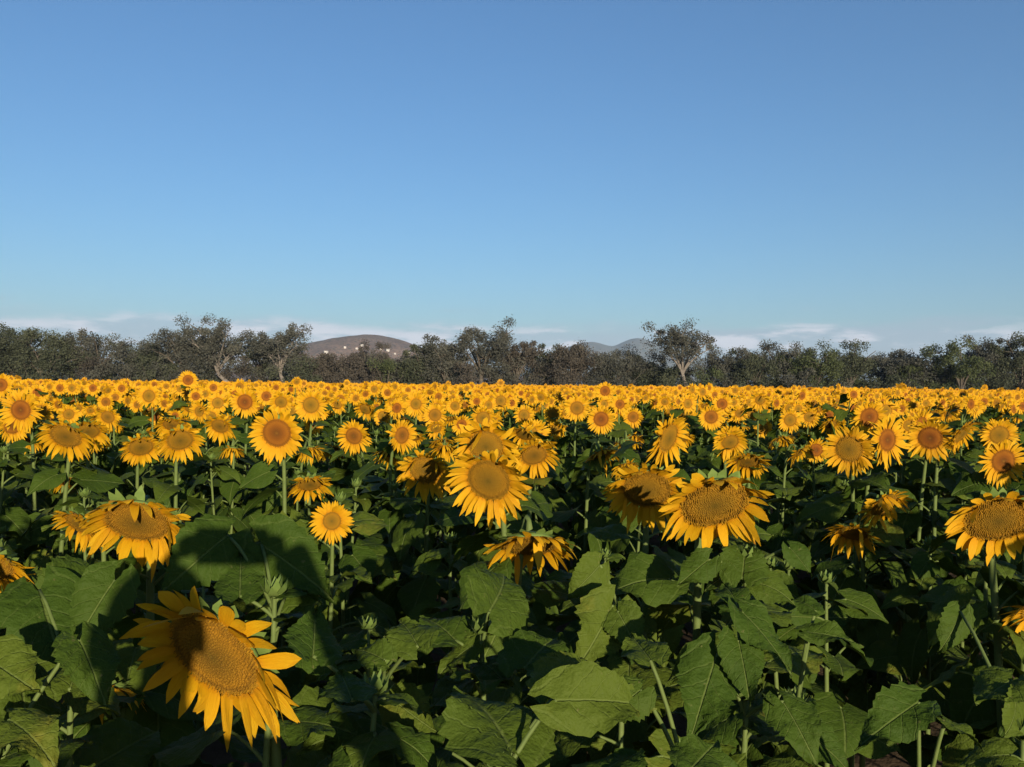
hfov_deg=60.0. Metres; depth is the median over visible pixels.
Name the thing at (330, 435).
sunflower
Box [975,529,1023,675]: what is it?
sunflower
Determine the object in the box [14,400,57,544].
sunflower
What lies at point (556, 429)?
sunflower
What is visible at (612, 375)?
bush
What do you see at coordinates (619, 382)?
bush
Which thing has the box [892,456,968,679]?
sunflower
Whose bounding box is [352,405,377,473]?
sunflower
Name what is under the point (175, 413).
sunflower
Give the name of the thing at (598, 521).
sunflower
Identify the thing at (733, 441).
sunflower
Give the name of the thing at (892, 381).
bush
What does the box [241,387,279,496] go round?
sunflower
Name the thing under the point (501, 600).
sunflower
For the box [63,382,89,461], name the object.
sunflower
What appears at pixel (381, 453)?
sunflower
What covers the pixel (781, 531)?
sunflower
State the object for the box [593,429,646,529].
sunflower
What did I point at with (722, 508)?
sunflower
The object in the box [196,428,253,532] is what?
sunflower
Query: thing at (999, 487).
sunflower
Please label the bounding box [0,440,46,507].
sunflower
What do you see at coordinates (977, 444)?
sunflower
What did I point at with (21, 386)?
sunflower
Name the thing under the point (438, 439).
sunflower
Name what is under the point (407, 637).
sunflower
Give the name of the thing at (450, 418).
sunflower
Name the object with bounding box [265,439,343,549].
sunflower
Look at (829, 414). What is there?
sunflower
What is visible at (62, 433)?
sunflower
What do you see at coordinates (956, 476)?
sunflower
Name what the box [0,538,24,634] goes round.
sunflower
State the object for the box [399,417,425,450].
sunflower
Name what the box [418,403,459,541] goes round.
sunflower
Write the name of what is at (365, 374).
bush
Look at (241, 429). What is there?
sunflower
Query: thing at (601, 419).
sunflower
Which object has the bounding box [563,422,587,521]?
sunflower
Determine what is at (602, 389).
sunflower
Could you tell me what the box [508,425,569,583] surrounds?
sunflower
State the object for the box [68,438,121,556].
sunflower
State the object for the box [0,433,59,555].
sunflower
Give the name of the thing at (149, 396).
sunflower
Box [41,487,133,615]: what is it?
sunflower
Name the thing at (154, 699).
sunflower
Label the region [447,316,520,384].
tree
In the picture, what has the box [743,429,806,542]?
sunflower
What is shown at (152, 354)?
tree
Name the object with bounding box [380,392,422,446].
sunflower
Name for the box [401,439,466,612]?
sunflower
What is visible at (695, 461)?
sunflower
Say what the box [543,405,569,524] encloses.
sunflower
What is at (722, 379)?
bush
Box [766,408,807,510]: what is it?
sunflower
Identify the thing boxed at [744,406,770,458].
sunflower
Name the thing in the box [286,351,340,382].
bush
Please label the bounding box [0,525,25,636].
sunflower
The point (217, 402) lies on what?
sunflower
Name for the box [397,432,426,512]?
sunflower
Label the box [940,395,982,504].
sunflower
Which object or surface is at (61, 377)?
bush
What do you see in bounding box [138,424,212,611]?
sunflower
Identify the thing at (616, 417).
sunflower
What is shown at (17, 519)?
sunflower
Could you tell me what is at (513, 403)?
sunflower
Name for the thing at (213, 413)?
sunflower
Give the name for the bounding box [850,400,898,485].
sunflower
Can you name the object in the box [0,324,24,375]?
tree
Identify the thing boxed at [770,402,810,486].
sunflower
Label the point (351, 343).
hill
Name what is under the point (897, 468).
sunflower
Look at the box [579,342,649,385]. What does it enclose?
tree
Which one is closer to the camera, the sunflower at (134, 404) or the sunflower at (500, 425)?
the sunflower at (500, 425)
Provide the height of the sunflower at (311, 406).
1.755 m
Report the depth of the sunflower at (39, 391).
10.40 m
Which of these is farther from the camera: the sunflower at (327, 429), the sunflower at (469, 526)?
the sunflower at (327, 429)
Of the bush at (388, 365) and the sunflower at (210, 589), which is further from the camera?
the bush at (388, 365)
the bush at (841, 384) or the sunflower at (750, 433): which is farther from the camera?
the bush at (841, 384)
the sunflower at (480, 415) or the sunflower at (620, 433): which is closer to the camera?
the sunflower at (620, 433)
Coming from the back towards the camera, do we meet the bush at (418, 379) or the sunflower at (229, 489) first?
the bush at (418, 379)
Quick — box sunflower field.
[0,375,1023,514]
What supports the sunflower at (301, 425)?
on the ground
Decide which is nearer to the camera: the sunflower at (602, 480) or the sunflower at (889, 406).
the sunflower at (602, 480)
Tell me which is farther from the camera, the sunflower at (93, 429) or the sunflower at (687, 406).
the sunflower at (687, 406)
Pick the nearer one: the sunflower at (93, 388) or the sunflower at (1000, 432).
the sunflower at (1000, 432)
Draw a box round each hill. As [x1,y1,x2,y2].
[215,334,529,384]
[521,338,791,386]
[823,368,1015,387]
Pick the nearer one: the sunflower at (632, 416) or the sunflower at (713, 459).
the sunflower at (713, 459)
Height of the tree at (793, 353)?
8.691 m
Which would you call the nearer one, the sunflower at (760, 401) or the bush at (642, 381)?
the sunflower at (760, 401)
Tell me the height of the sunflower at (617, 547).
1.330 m
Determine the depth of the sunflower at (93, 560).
4.28 m
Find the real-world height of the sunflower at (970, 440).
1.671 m
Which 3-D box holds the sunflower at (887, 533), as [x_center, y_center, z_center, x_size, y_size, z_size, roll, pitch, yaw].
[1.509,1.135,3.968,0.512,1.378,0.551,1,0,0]
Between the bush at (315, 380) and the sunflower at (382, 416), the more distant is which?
the bush at (315, 380)
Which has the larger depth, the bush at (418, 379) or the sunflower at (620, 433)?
the bush at (418, 379)
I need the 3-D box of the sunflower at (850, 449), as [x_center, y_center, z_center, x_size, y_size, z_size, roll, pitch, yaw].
[1.698,1.016,4.461,0.499,1.621,0.382,1,0,28]
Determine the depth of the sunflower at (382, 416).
10.19 m
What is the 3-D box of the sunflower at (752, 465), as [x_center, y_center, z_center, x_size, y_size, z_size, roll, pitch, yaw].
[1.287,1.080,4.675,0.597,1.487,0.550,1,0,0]
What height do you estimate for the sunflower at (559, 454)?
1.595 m
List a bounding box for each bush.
[14,353,59,380]
[32,355,72,379]
[73,356,110,379]
[80,361,118,380]
[107,349,148,381]
[129,356,179,381]
[156,362,179,381]
[164,363,205,381]
[196,367,223,381]
[203,354,250,381]
[243,364,286,382]
[263,352,318,382]
[290,365,324,382]
[322,373,361,383]
[354,364,384,383]
[366,357,413,383]
[399,366,440,383]
[450,362,478,384]
[480,356,511,383]
[485,368,523,385]
[497,356,550,385]
[529,362,587,385]
[581,368,606,385]
[591,357,658,386]
[596,367,619,384]
[630,370,666,386]
[653,366,695,386]
[673,362,705,385]
[691,365,722,387]
[712,366,748,387]
[728,363,778,387]
[763,368,787,387]
[778,367,815,388]
[788,359,834,388]
[822,378,850,388]
[837,372,873,387]
[865,373,904,388]
[884,363,926,388]
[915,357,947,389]
[934,367,979,389]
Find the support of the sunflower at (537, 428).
on the ground
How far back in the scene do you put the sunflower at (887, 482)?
5.99 m
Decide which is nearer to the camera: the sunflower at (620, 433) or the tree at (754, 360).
the sunflower at (620, 433)
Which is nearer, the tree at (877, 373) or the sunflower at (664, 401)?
the sunflower at (664, 401)
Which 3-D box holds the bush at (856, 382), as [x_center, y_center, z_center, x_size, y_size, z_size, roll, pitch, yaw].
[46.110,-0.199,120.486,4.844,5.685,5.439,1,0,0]
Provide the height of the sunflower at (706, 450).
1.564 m
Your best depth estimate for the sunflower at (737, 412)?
8.95 m
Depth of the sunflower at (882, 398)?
10.52 m
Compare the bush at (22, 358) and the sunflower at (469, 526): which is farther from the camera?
the bush at (22, 358)
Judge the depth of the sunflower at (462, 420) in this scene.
7.16 m
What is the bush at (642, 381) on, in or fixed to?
on the ground
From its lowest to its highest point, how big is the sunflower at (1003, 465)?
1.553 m
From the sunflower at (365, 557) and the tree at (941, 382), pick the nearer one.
the sunflower at (365, 557)
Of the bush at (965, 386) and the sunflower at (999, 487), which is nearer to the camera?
the sunflower at (999, 487)
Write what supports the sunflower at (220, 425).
on the ground
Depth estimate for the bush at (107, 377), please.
119.18 m
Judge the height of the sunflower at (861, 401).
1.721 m
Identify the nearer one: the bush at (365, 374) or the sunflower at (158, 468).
the sunflower at (158, 468)
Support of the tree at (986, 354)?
on the ground
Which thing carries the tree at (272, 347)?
on the ground
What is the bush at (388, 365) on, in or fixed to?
on the ground
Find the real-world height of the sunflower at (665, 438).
1.682 m
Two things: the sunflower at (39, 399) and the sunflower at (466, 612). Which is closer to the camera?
the sunflower at (466, 612)
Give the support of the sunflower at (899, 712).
on the ground
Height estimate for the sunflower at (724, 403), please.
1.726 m
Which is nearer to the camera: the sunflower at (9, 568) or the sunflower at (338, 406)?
the sunflower at (9, 568)
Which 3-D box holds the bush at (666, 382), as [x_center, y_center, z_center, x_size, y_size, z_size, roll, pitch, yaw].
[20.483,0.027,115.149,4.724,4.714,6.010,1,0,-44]
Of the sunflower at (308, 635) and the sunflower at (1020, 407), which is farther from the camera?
the sunflower at (1020, 407)
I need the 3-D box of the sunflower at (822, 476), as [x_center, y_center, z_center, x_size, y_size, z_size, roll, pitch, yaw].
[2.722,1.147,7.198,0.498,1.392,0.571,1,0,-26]
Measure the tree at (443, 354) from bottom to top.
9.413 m
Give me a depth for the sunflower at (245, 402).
7.15 m
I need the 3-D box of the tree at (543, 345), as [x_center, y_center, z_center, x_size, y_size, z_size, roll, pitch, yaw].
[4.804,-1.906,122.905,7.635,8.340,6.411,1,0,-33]
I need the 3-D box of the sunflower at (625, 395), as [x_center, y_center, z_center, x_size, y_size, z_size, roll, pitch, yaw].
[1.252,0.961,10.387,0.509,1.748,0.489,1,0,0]
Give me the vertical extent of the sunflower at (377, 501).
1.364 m
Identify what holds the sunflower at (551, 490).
on the ground
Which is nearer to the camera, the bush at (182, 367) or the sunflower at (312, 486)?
the sunflower at (312, 486)
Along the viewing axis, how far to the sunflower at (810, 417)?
9.05 m
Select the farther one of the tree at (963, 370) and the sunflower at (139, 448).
the tree at (963, 370)
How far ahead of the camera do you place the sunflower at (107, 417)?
7.52 m
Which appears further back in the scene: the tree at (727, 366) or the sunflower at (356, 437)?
the tree at (727, 366)
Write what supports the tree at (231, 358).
on the ground
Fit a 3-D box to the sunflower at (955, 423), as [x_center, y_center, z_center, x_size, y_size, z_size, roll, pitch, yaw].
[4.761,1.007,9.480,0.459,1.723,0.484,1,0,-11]
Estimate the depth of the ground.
4.81 m
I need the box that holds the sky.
[0,0,1023,377]
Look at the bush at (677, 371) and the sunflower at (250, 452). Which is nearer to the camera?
the sunflower at (250, 452)
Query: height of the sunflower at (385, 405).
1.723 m
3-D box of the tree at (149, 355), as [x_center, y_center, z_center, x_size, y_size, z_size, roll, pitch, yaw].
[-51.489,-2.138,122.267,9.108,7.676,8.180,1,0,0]
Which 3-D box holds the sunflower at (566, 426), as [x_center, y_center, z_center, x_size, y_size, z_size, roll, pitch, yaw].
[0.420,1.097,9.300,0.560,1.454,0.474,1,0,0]
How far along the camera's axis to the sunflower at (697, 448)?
7.03 m
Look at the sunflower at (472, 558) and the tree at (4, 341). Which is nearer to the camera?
the sunflower at (472, 558)
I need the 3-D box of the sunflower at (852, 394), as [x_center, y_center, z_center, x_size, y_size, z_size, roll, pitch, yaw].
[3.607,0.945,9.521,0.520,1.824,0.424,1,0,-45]
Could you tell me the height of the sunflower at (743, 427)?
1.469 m
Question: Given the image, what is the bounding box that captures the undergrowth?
[8,358,1023,389]
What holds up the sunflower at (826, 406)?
on the ground
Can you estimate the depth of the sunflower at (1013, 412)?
10.94 m
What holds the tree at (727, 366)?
on the ground
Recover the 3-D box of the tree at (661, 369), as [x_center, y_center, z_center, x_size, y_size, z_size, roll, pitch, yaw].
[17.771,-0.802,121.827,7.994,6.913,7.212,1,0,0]
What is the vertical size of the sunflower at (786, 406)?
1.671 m
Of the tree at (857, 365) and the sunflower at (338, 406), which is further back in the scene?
the tree at (857, 365)
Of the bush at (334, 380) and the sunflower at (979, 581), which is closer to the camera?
the sunflower at (979, 581)
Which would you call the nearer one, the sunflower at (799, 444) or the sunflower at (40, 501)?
the sunflower at (40, 501)
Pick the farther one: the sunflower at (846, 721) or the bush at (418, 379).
the bush at (418, 379)
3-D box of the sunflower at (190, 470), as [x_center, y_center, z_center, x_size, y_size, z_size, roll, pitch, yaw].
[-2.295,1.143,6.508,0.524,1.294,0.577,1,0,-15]
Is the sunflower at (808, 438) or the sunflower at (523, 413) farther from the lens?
the sunflower at (523, 413)
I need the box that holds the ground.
[4,426,1014,766]
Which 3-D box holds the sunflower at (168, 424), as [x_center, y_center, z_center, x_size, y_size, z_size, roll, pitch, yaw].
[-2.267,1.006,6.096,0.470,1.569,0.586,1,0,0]
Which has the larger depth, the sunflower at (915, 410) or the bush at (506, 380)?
the bush at (506, 380)
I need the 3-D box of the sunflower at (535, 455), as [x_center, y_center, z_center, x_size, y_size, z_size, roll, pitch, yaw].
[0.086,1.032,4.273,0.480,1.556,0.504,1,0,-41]
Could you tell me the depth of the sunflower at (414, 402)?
8.86 m
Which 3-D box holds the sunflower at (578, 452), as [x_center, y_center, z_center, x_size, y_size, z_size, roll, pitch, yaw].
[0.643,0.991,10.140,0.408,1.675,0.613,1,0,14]
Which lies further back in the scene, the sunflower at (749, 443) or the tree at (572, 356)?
the tree at (572, 356)
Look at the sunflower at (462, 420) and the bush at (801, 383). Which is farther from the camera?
the bush at (801, 383)
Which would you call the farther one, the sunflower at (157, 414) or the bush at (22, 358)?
the bush at (22, 358)
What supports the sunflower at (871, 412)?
on the ground
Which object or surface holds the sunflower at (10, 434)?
on the ground
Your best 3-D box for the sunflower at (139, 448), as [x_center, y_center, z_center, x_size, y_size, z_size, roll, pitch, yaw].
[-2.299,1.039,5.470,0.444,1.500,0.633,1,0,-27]
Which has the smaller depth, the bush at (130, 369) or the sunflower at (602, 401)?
the sunflower at (602, 401)
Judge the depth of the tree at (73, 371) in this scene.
123.35 m
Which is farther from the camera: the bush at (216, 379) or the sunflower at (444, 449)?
the bush at (216, 379)
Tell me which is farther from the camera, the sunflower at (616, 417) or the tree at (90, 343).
the tree at (90, 343)
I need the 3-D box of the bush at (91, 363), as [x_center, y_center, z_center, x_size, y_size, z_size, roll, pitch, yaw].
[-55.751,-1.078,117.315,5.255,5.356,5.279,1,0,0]
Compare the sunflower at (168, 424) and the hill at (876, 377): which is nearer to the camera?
the sunflower at (168, 424)
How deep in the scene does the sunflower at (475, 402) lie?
10.93 m
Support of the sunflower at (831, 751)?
on the ground
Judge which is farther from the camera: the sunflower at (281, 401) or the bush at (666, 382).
the bush at (666, 382)
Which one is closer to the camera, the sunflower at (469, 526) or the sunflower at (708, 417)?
the sunflower at (469, 526)
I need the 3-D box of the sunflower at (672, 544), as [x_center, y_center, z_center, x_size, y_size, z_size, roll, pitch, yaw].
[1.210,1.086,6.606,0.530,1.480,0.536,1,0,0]
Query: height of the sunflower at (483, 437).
1.677 m
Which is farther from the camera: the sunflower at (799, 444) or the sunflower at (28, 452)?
the sunflower at (799, 444)
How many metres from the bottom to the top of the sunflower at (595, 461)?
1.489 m
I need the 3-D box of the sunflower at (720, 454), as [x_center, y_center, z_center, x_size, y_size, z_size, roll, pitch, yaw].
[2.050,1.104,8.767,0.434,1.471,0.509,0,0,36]
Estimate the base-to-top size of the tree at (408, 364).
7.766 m
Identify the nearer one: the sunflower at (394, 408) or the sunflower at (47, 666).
the sunflower at (47, 666)
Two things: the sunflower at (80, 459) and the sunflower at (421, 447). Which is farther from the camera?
the sunflower at (421, 447)
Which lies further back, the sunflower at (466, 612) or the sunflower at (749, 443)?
the sunflower at (749, 443)
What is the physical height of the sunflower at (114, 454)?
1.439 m
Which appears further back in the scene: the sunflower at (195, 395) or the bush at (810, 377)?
the bush at (810, 377)
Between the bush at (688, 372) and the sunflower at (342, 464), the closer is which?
the sunflower at (342, 464)
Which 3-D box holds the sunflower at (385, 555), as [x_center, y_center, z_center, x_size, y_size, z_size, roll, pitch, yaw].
[-0.746,1.116,4.080,0.461,1.370,0.511,1,0,0]
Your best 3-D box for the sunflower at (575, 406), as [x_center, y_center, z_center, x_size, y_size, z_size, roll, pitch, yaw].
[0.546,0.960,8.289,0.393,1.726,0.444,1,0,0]
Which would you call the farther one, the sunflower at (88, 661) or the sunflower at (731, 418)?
the sunflower at (731, 418)
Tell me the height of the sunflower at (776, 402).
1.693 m
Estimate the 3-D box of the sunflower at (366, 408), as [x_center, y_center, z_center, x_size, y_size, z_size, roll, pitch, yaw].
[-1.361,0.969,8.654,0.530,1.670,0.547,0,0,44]
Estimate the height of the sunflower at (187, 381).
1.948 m
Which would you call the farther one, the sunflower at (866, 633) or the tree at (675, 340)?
the tree at (675, 340)
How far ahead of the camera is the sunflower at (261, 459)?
9.12 m
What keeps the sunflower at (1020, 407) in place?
on the ground
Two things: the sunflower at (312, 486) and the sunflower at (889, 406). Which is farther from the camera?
the sunflower at (889, 406)
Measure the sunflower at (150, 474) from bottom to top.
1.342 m
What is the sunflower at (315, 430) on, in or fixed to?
on the ground
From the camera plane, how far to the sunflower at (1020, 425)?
9.28 m
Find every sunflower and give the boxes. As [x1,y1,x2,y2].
[0,373,22,500]
[0,382,27,505]
[0,388,57,557]
[0,416,41,536]
[0,430,40,508]
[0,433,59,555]
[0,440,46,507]
[0,445,34,559]
[0,471,23,514]
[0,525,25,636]
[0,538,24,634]
[0,547,42,766]
[0,554,160,766]
[0,620,120,766]
[10,394,37,504]
[10,469,78,566]
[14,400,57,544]
[14,418,127,580]
[24,658,108,766]
[26,394,58,513]
[28,385,50,493]
[36,419,128,560]
[37,398,90,517]
[40,404,95,513]
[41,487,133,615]
[49,507,166,719]
[53,381,69,461]
[56,498,107,566]
[58,680,203,766]
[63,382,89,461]
[65,485,213,766]
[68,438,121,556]
[70,442,123,554]
[71,442,121,559]
[79,414,116,500]
[82,405,105,433]
[84,381,105,434]
[90,405,134,558]
[97,394,123,450]
[98,422,133,466]
[101,427,155,499]
[104,417,139,477]
[106,433,180,613]
[108,430,173,610]
[120,586,356,766]
[126,410,163,495]
[127,397,157,475]
[128,384,165,497]
[134,407,161,476]
[135,439,194,597]
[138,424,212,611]
[141,415,206,517]
[142,544,220,720]
[145,417,206,554]
[146,513,353,766]
[156,409,198,489]
[165,402,181,412]
[167,370,211,441]
[168,580,263,766]
[170,452,229,594]
[178,401,211,522]
[180,389,207,497]
[180,453,258,621]
[185,401,243,501]
[185,407,221,520]
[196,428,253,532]
[199,415,253,515]
[200,433,261,604]
[206,392,230,499]
[210,386,250,458]
[213,387,259,541]
[214,413,252,498]
[238,406,312,719]
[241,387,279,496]
[241,443,278,503]
[246,408,271,500]
[248,421,263,470]
[248,440,316,503]
[253,447,318,541]
[253,468,316,647]
[257,393,301,503]
[258,500,391,758]
[262,471,345,647]
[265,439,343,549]
[274,401,320,485]
[282,607,436,766]
[286,390,335,544]
[295,418,347,541]
[296,397,335,461]
[296,616,463,766]
[297,478,397,745]
[298,414,332,504]
[298,615,394,742]
[303,411,331,468]
[311,442,357,568]
[311,491,396,757]
[312,426,358,554]
[318,423,362,528]
[321,397,357,469]
[326,392,362,474]
[329,418,394,578]
[334,429,398,593]
[343,418,423,639]
[351,481,420,676]
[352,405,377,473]
[352,441,432,611]
[354,398,387,475]
[358,441,393,583]
[362,448,435,655]
[369,409,394,481]
[371,393,414,492]
[373,450,467,685]
[377,398,409,506]
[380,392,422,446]
[384,413,405,482]
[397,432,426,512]
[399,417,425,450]
[400,392,432,445]
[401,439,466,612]
[403,531,472,746]
[415,433,462,578]
[417,413,431,455]
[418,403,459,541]
[418,566,569,766]
[419,398,462,453]
[420,449,559,766]
[425,417,544,738]
[426,421,452,548]
[437,501,510,647]
[437,651,656,766]
[440,414,485,580]
[443,414,462,507]
[443,514,580,766]
[445,397,462,448]
[448,394,483,525]
[461,406,496,534]
[463,397,503,503]
[463,411,503,524]
[463,426,488,535]
[466,508,534,582]
[479,440,533,532]
[491,391,515,458]
[491,420,547,558]
[495,440,574,673]
[497,397,519,452]
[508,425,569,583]
[510,405,534,514]
[513,439,559,519]
[518,418,570,588]
[533,419,576,510]
[539,421,570,566]
[542,441,619,626]
[542,555,654,766]
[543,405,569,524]
[548,406,590,529]
[550,551,679,766]
[552,394,589,565]
[553,397,584,531]
[562,548,639,674]
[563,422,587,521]
[568,405,619,547]
[569,444,619,573]
[575,462,703,761]
[578,456,652,570]
[580,395,614,493]
[581,394,641,464]
[582,381,615,493]
[582,439,670,564]
[590,396,631,445]
[593,406,640,469]
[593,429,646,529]
[594,430,649,557]
[596,505,687,669]
[608,391,634,443]
[609,413,715,669]
[610,468,781,766]
[619,406,651,450]
[621,633,740,766]
[641,420,664,466]
[646,418,692,549]
[647,406,689,462]
[649,395,672,465]
[655,417,687,545]
[655,442,696,552]
[660,432,704,556]
[665,541,827,766]
[667,409,696,464]
[669,394,702,472]
[675,452,719,553]
[676,453,721,555]
[676,582,821,766]
[683,430,771,554]
[686,438,720,475]
[688,404,730,472]
[696,425,758,594]
[697,411,731,459]
[701,394,732,454]
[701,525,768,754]
[701,539,799,715]
[703,421,737,544]
[721,406,751,470]
[725,448,802,639]
[726,420,768,447]
[728,416,746,469]
[734,557,845,766]
[738,559,856,766]
[740,391,779,508]
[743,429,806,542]
[743,441,766,513]
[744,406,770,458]
[752,595,863,766]
[754,421,774,513]
[755,397,781,511]
[755,442,805,587]
[757,444,813,595]
[763,400,800,509]
[763,570,902,766]
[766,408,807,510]
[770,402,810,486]
[786,432,835,573]
[786,438,843,577]
[790,407,825,487]
[793,436,839,577]
[793,490,869,674]
[794,423,810,460]
[795,425,903,680]
[798,489,912,766]
[801,464,844,528]
[803,416,847,543]
[807,479,882,697]
[810,514,911,766]
[811,413,925,686]
[812,410,833,437]
[817,402,851,427]
[824,402,855,493]
[825,387,860,481]
[825,401,899,589]
[832,397,866,523]
[835,450,888,524]
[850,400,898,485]
[854,681,984,766]
[855,535,990,766]
[864,407,946,680]
[871,458,937,588]
[873,458,929,514]
[874,403,901,456]
[877,394,892,452]
[880,419,966,684]
[888,415,935,501]
[890,418,985,654]
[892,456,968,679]
[899,408,924,504]
[900,411,945,501]
[906,456,945,533]
[915,531,1023,749]
[918,542,992,681]
[923,487,1023,766]
[927,408,941,423]
[930,410,958,500]
[930,444,984,577]
[933,402,962,498]
[936,601,1023,766]
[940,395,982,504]
[940,399,984,500]
[944,419,997,495]
[945,418,1023,562]
[946,458,998,572]
[947,439,1023,636]
[949,597,1023,744]
[955,401,988,500]
[968,417,1009,473]
[975,400,1020,440]
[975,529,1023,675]
[976,426,989,459]
[986,471,1023,490]
[1003,432,1023,562]
[1015,399,1023,463]
[1015,421,1023,428]
[1016,444,1023,561]
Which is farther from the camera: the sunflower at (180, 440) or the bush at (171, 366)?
the bush at (171, 366)
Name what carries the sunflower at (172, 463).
on the ground
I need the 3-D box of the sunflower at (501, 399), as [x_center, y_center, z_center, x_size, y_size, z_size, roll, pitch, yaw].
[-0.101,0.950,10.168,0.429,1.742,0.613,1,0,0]
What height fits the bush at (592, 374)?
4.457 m
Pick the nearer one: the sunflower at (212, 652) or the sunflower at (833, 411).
the sunflower at (212, 652)
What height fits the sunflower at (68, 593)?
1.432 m
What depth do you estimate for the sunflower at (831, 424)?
7.54 m
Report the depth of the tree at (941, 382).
121.72 m
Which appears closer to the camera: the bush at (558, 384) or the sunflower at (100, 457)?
the sunflower at (100, 457)
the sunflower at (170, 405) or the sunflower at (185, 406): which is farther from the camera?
the sunflower at (170, 405)
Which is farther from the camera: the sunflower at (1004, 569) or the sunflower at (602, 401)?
the sunflower at (602, 401)
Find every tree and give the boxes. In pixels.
[0,321,68,378]
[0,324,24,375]
[8,328,98,380]
[42,338,99,379]
[63,327,136,380]
[108,340,169,380]
[132,332,183,381]
[135,325,216,380]
[173,312,257,381]
[188,335,243,382]
[231,331,287,381]
[249,323,312,382]
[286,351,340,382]
[320,349,388,383]
[349,337,391,380]
[364,352,420,384]
[394,343,450,384]
[415,331,473,384]
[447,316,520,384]
[490,340,543,384]
[521,343,570,385]
[541,340,604,385]
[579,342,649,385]
[618,352,668,385]
[640,318,716,386]
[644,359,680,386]
[698,345,751,386]
[724,347,782,387]
[743,339,818,387]
[773,347,846,388]
[815,339,879,388]
[860,348,906,388]
[877,348,949,388]
[919,336,999,389]
[925,364,955,385]
[960,334,1023,389]
[987,331,1023,390]
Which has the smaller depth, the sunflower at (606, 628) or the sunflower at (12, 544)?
the sunflower at (606, 628)
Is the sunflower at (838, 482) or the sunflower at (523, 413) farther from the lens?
the sunflower at (523, 413)
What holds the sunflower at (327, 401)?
on the ground
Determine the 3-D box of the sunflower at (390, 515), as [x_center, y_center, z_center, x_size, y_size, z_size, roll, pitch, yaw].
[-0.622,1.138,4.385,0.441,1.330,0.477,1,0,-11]
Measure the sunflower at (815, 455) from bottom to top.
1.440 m
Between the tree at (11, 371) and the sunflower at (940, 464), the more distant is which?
the tree at (11, 371)
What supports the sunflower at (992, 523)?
on the ground
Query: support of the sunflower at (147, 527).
on the ground
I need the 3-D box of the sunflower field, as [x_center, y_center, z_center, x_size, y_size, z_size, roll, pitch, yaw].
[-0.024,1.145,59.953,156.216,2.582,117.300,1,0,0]
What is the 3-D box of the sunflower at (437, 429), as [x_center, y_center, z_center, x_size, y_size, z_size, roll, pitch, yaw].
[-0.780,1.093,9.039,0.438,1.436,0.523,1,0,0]
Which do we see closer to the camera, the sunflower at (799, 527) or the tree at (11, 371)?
the sunflower at (799, 527)
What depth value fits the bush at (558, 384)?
118.25 m
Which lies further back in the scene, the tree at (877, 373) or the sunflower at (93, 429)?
the tree at (877, 373)
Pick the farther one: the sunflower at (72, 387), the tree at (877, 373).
the tree at (877, 373)
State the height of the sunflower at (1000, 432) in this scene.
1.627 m
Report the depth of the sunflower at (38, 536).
5.26 m
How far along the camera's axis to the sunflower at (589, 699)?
1.51 m
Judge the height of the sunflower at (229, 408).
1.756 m
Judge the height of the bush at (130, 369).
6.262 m
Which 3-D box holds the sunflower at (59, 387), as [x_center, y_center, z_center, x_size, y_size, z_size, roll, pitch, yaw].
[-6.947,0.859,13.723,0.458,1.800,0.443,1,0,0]
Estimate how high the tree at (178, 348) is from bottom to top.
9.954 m
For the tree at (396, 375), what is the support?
on the ground
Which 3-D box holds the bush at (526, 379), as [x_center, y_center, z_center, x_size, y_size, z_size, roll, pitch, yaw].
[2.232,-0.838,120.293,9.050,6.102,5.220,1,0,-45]
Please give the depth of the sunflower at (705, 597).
3.87 m
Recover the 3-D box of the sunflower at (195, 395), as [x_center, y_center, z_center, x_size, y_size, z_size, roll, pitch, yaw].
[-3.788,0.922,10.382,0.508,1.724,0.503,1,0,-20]
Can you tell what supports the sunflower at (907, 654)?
on the ground
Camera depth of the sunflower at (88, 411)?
10.30 m
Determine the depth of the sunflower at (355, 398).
10.39 m
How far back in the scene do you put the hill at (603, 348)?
5212.48 m
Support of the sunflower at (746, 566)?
on the ground
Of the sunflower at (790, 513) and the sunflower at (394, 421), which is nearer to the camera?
the sunflower at (790, 513)
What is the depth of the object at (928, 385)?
116.92 m
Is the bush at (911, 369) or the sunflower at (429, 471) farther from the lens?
the bush at (911, 369)
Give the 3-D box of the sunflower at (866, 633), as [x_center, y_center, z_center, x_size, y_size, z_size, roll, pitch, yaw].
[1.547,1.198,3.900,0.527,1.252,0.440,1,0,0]
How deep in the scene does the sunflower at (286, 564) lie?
1.89 m
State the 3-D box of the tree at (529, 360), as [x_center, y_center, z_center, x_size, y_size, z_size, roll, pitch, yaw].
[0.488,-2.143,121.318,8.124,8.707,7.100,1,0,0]
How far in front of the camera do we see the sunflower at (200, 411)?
7.96 m
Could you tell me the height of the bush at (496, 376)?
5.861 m
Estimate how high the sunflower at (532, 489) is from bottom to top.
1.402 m
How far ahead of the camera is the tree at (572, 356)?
117.65 m
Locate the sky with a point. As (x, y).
(809, 172)
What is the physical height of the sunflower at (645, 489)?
1.567 m
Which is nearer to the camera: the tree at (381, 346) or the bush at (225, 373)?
the bush at (225, 373)
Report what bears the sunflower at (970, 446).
on the ground
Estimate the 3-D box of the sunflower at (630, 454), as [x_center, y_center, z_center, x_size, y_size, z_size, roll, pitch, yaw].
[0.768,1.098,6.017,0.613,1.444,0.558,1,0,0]
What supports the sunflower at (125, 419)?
on the ground
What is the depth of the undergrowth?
134.40 m

